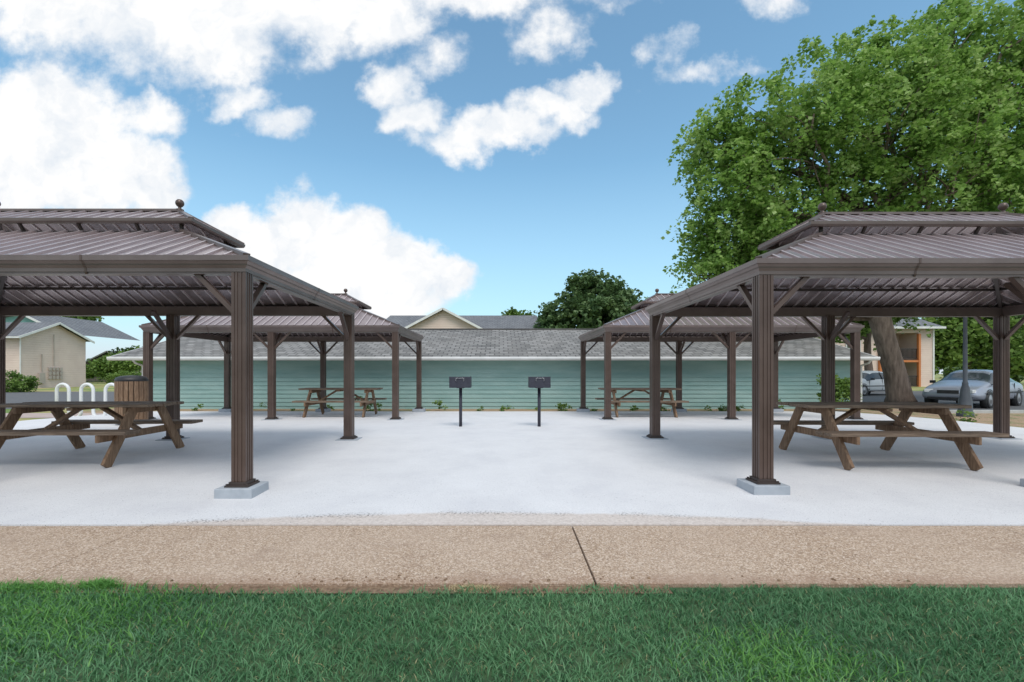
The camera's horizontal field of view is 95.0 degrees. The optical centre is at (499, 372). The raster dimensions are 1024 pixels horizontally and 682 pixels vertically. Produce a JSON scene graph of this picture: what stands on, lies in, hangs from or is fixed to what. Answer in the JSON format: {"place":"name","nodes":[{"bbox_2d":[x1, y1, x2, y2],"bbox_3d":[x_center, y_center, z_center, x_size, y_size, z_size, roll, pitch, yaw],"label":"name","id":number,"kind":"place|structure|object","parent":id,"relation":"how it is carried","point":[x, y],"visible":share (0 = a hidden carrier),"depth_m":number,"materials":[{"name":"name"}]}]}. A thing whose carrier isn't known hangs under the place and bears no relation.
{"place":"outdoors","nodes":[
{"label":"outdoors","id":0,"kind":"place"},
{"bbox_2d":[6,413,102,417],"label":"side walk path","id":1,"kind":"structure","parent":0,"point":[36,415],"depth_m":14.33,"materials":[{"name":"pink concrete"}]},
{"bbox_2d":[0,411,1023,527],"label":"concrete patio","id":2,"kind":"structure","parent":0,"point":[504,468],"depth_m":5.58,"materials":[{"name":"grey concrete"}]},
{"bbox_2d":[55,383,113,416],"bbox_3d":[-11.500,0.834,13.100,1.784,1.132,0.080,0,0,0],"label":"bike rack","id":3,"kind":"object","parent":2,"relation":"on","point":[67,386],"visible":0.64,"depth_m":13.07,"materials":[{"name":"white metal"}]},
{"bbox_2d":[0,401,202,467],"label":"picnic table","id":4,"kind":"object","parent":2,"relation":"on","point":[72,430],"visible":0.97,"depth_m":6.45,"materials":[{"name":"brown wood"}]},
{"bbox_2d":[114,375,148,418],"bbox_3d":[-8.300,0.585,10.600,0.620,1.070,0.620,0,0,0],"label":"trash receptacle","id":5,"kind":"object","parent":2,"relation":"on","point":[131,388],"visible":0.52,"depth_m":10.37,"materials":[{"name":"brown wood"}]},
{"bbox_2d":[0,199,361,498],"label":"gazebo","id":6,"kind":"object","parent":2,"relation":"on","point":[172,265],"visible":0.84,"depth_m":5.95,"materials":[{"name":"brown metal"}]},
{"bbox_2d":[139,289,425,419],"bbox_3d":[-5.620,-0.564,13.295,6.490,3.652,3.740,0,0,0],"label":"gazebo","id":7,"kind":"object","parent":2,"relation":"on","point":[274,332],"visible":0.62,"depth_m":11.72,"materials":[{"name":"brown metal"}]},
{"bbox_2d":[292,388,386,417],"bbox_3d":[-4.345,0.814,13.000,2.130,0.803,1.604,0,0,-1],"label":"picnic table","id":8,"kind":"object","parent":2,"relation":"on","point":[364,402],"visible":0.91,"depth_m":12.62,"materials":[{"name":"brown wood"}]},
{"bbox_2d":[449,377,471,426],"bbox_3d":[-0.830,0.624,10.088,0.450,1.092,0.431,0,0,0],"label":"park grill","id":9,"kind":"object","parent":2,"relation":"on","point":[460,383],"visible":0.99,"depth_m":9.90,"materials":[{"name":"black metal"}]},
{"bbox_2d":[528,377,550,426],"bbox_3d":[0.860,0.624,10.088,0.450,1.092,0.431,0,0,0],"label":"park grill","id":10,"kind":"object","parent":2,"relation":"on","point":[539,383],"visible":0.99,"depth_m":9.90,"materials":[{"name":"black metal"}]},
{"bbox_2d":[595,388,688,417],"bbox_3d":[3.875,0.814,13.000,2.130,0.803,1.604,0,0,1],"label":"picnic table","id":11,"kind":"object","parent":2,"relation":"on","point":[670,401],"visible":0.8,"depth_m":12.62,"materials":[{"name":"brown wood"}]},
{"bbox_2d":[576,289,865,419],"bbox_3d":[5.740,-0.564,13.295,6.490,3.652,3.740,0,0,0],"label":"gazebo","id":12,"kind":"object","parent":2,"relation":"on","point":[728,333],"visible":0.62,"depth_m":11.66,"materials":[{"name":"brown metal"}]},
{"bbox_2d":[642,203,1023,494],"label":"gazebo","id":13,"kind":"object","parent":2,"relation":"on","point":[827,267],"visible":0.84,"depth_m":6.23,"materials":[{"name":"brown metal"}]},
{"bbox_2d":[774,402,1008,470],"bbox_3d":[5.105,0.819,6.480,2.130,0.803,1.604,0,0,1],"label":"picnic table","id":14,"kind":"object","parent":2,"relation":"on","point":[893,430],"visible":0.91,"depth_m":6.13,"materials":[{"name":"brown wood"}]},
{"bbox_2d":[0,526,1023,586],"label":"sidewalk","id":15,"kind":"structure","parent":0,"point":[818,556],"depth_m":3.21,"materials":[{"name":"beige concrete"}]},
{"bbox_2d":[93,573,910,582],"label":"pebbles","id":16,"kind":"object","parent":15,"relation":"on","point":[445,579],"visible":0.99,"depth_m":2.82,"materials":[{"name":"stone"}]},
{"bbox_2d":[0,575,1023,681],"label":"lawn","id":17,"kind":"structure","parent":0,"point":[441,666],"depth_m":2.25,"materials":[{"name":"plant"}]},
{"bbox_2d":[7,586,671,592],"bbox_3d":[-1.200,1.268,2.745,4.400,0.001,0.090,0,0,0],"label":"bare soil edge","id":18,"kind":"object","parent":17,"relation":"on","point":[349,589],"visible":0.33,"depth_m":2.75,"materials":[{"name":"brown soil"}]},
{"bbox_2d":[431,582,503,593],"bbox_3d":[-0.179,1.260,2.771,0.469,0.030,0.150,0,0,0],"label":"dry grass tuft","id":19,"kind":"object","parent":17,"relation":"on","point":[471,588],"visible":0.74,"depth_m":2.76,"materials":[{"name":"plant"}]},
{"bbox_2d":[0,0,1023,373],"label":"sky","id":20,"kind":"structure","parent":0,"point":[406,157],"materials":[{"name":"blue"}]},
{"bbox_2d":[6,374,1023,420],"bbox_3d":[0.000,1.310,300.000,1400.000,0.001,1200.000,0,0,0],"label":"ground","id":21,"kind":"structure","parent":0,"point":[99,386],"depth_m":37.26,"materials":[{"name":"green plant"}]},
{"bbox_2d":[6,316,34,321],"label":"walls","id":22,"kind":"structure","parent":21,"relation":"on","point":[13,318],"depth_m":60.00,"materials":[{"name":"teal paint"}]},
{"bbox_2d":[6,316,139,340],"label":"roof","id":23,"kind":"structure","parent":22,"relation":"on","point":[91,328],"depth_m":66.27,"materials":[{"name":"grey"}]},
{"bbox_2d":[6,369,41,391],"bbox_3d":[-33.718,0.685,32.044,4.308,1.903,2.194,0,0,0],"label":"shrub","id":24,"kind":"object","parent":21,"relation":"on","point":[30,382],"visible":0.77,"depth_m":31.93,"materials":[{"name":"green plant"}]},
{"bbox_2d":[6,325,85,388],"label":"walls","id":25,"kind":"structure","parent":21,"relation":"on","point":[60,346],"depth_m":41.93,"materials":[{"name":"beige paint"}]},
{"bbox_2d":[6,322,89,341],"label":"roof","id":26,"kind":"structure","parent":25,"relation":"on","point":[20,328],"depth_m":41.13,"materials":[{"name":"grey"}]},
{"bbox_2d":[37,354,62,382],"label":"electric meters","id":27,"kind":"object","parent":25,"relation":"attached to","point":[41,376],"visible":0.99,"depth_m":41.69,"materials":[{"name":"grey metal"}]},
{"bbox_2d":[6,322,94,385],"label":"trim","id":28,"kind":"structure","parent":25,"relation":"attached to","point":[47,327],"depth_m":40.04,"materials":[{"name":"white paint"}]},
{"bbox_2d":[6,392,113,408],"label":"parking lot","id":29,"kind":"structure","parent":21,"relation":"on","point":[16,397],"depth_m":26.00,"materials":[{"name":"grey asphalt"}]},
{"bbox_2d":[60,316,103,321],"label":"broadleaf tree","id":30,"kind":"object","parent":21,"relation":"on","point":[95,318],"visible":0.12,"depth_m":73.50,"materials":[{"name":"green plant"}]},
{"bbox_2d":[86,354,141,380],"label":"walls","id":31,"kind":"structure","parent":21,"relation":"on","point":[92,379],"depth_m":75.00,"materials":[{"name":"beige"}]},
{"bbox_2d":[86,349,142,382],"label":"garden tree","id":32,"kind":"object","parent":21,"relation":"on","point":[100,367],"visible":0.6,"depth_m":59.25,"materials":[{"name":"green plant"}]},
{"bbox_2d":[104,370,141,382],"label":"hedge","id":33,"kind":"object","parent":21,"relation":"on","point":[116,374],"visible":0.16,"depth_m":49.70,"materials":[{"name":"green plant"}]},
{"bbox_2d":[105,345,141,371],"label":"garden tree","id":34,"kind":"object","parent":21,"relation":"on","point":[122,349],"visible":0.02,"depth_m":71.15,"materials":[{"name":"green plant"}]},
{"bbox_2d":[410,310,475,327],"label":"walls","id":35,"kind":"structure","parent":21,"relation":"on","point":[443,319],"depth_m":42.80,"materials":[{"name":"beige paint"}]},
{"bbox_2d":[387,310,538,327],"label":"roof","id":36,"kind":"structure","parent":35,"relation":"on","point":[504,321],"depth_m":48.36,"materials":[{"name":"grey"}]},
{"bbox_2d":[405,308,480,327],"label":"trim","id":37,"kind":"structure","parent":36,"relation":"attached to","point":[438,310],"depth_m":42.34,"materials":[{"name":"white paint"}]},
{"bbox_2d":[78,408,917,412],"bbox_3d":[0.150,1.300,16.200,28.700,0.001,2.000,0,0,0],"label":"dirt bed","id":38,"kind":"object","parent":21,"relation":"on","point":[839,410],"visible":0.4,"depth_m":16.27,"materials":[{"name":"soil"}]},
{"bbox_2d":[816,374,862,408],"bbox_3d":[11.510,0.544,15.909,1.532,1.303,1.106,0,0,0],"label":"shrub","id":39,"kind":"object","parent":38,"relation":"on","point":[842,385],"visible":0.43,"depth_m":15.74,"materials":[{"name":"green plant"}]},
{"bbox_2d":[153,361,849,408],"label":"walls","id":40,"kind":"structure","parent":21,"relation":"on","point":[497,384],"depth_m":16.99,"materials":[{"name":"teal paint"}]},
{"bbox_2d":[106,338,880,401],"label":"white trim","id":41,"kind":"structure","parent":40,"relation":"attached to","point":[135,359],"depth_m":16.45,"materials":[{"name":"paint"}]},
{"bbox_2d":[111,328,875,356],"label":"roof","id":42,"kind":"structure","parent":41,"relation":"on","point":[500,342],"depth_m":18.08,"materials":[{"name":"grey"}]},
{"bbox_2d":[501,306,533,314],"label":"broadleaf tree","id":43,"kind":"object","parent":21,"relation":"on","point":[512,311],"visible":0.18,"depth_m":61.23,"materials":[{"name":"green plant"}]},
{"bbox_2d":[87,358,974,377],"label":"distant trees","id":44,"kind":"object","parent":21,"relation":"on","point":[947,373],"visible":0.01,"depth_m":113.30,"materials":[{"name":"green plant"}]},
{"bbox_2d":[191,396,979,421],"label":"weeds","id":45,"kind":"object","parent":21,"relation":"on","point":[560,406],"visible":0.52,"depth_m":15.90,"materials":[{"name":"green plant"}]},
{"bbox_2d":[533,268,642,327],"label":"broadleaf tree","id":46,"kind":"object","parent":21,"relation":"on","point":[592,300],"visible":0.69,"depth_m":44.41,"materials":[{"name":"green plant"}]},
{"bbox_2d":[661,0,1023,401],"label":"maple tree","id":47,"kind":"object","parent":21,"relation":"on","point":[969,97],"visible":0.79,"depth_m":18.56,"materials":[{"name":"green plant"}]},
{"bbox_2d":[816,329,931,386],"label":"walls","id":48,"kind":"structure","parent":21,"relation":"on","point":[907,339],"depth_m":45.00,"materials":[{"name":"beige paint"}]},
{"bbox_2d":[846,326,945,383],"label":"trim","id":49,"kind":"structure","parent":48,"relation":"attached to","point":[933,328],"depth_m":44.92,"materials":[{"name":"white paint"}]},
{"bbox_2d":[894,317,940,325],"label":"roof","id":50,"kind":"structure","parent":49,"relation":"on","point":[920,322],"depth_m":45.49,"materials":[{"name":"grey"}]},
{"bbox_2d":[815,317,937,391],"bbox_3d":[26.060,-3.145,32.905,8.360,9.259,6.415,0,0,-25],"label":"roadside tree","id":51,"kind":"object","parent":21,"relation":"on","point":[865,333],"visible":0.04,"depth_m":32.67,"materials":[{"name":"green plant"}]},
{"bbox_2d":[878,334,920,386],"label":"orange balcony frame","id":52,"kind":"object","parent":21,"relation":"on","point":[918,360],"visible":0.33,"depth_m":44.76,"materials":[{"name":"paint"}]},
{"bbox_2d":[901,349,917,385],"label":"balcony rails","id":53,"kind":"object","parent":52,"relation":"attached to","point":[911,357],"visible":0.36,"depth_m":44.88,"materials":[{"name":"black metal"}]},
{"bbox_2d":[867,413,1023,427],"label":"dry yard","id":54,"kind":"structure","parent":21,"relation":"on","point":[1016,419],"depth_m":13.71,"materials":[{"name":"soil"}]},
{"bbox_2d":[956,317,974,416],"bbox_3d":[13.900,-0.840,14.000,0.400,4.280,0.390,0,0,0],"label":"street lamp","id":55,"kind":"object","parent":54,"relation":"on","point":[964,398],"visible":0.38,"depth_m":13.95,"materials":[{"name":"metal"}]},
{"bbox_2d":[920,316,1023,380],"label":"roadside tree","id":56,"kind":"object","parent":21,"relation":"on","point":[949,345],"visible":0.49,"depth_m":48.02,"materials":[{"name":"green plant"}]},
{"bbox_2d":[946,315,1023,383],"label":"roadside tree","id":57,"kind":"object","parent":21,"relation":"on","point":[1018,378],"visible":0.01,"depth_m":53.78,"materials":[{"name":"green plant"}]},
{"bbox_2d":[950,410,1023,412],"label":"kerb","id":58,"kind":"structure","parent":21,"relation":"on","point":[990,411],"depth_m":15.12,"materials":[{"name":"concrete"}]},
{"bbox_2d":[862,391,1023,409],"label":"asphalt road","id":59,"kind":"structure","parent":0,"point":[877,396],"depth_m":22.22,"materials":[{"name":"grey asphalt"}]},
{"bbox_2d":[862,371,884,395],"bbox_3d":[21.776,0.616,27.991,4.770,1.508,2.100,0,0,-20],"label":"parked car","id":60,"kind":"object","parent":59,"relation":"on","point":[872,380],"visible":0.34,"depth_m":27.07,"materials":[{"name":"white paint"}]},
{"bbox_2d":[922,370,1023,408],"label":"parked car","id":61,"kind":"object","parent":59,"relation":"on","point":[949,385],"visible":0.72,"depth_m":17.91,"materials":[{"name":"silver metal"}]},
{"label":"roof","id":62,"kind":"object","parent":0,"visible":0},
{"bbox_2d":[86,351,112,361],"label":"trim","id":63,"kind":"structure","parent":62,"relation":"attached to","point":[96,356],"depth_m":74.33,"materials":[{"name":"white paint"}]}
]}

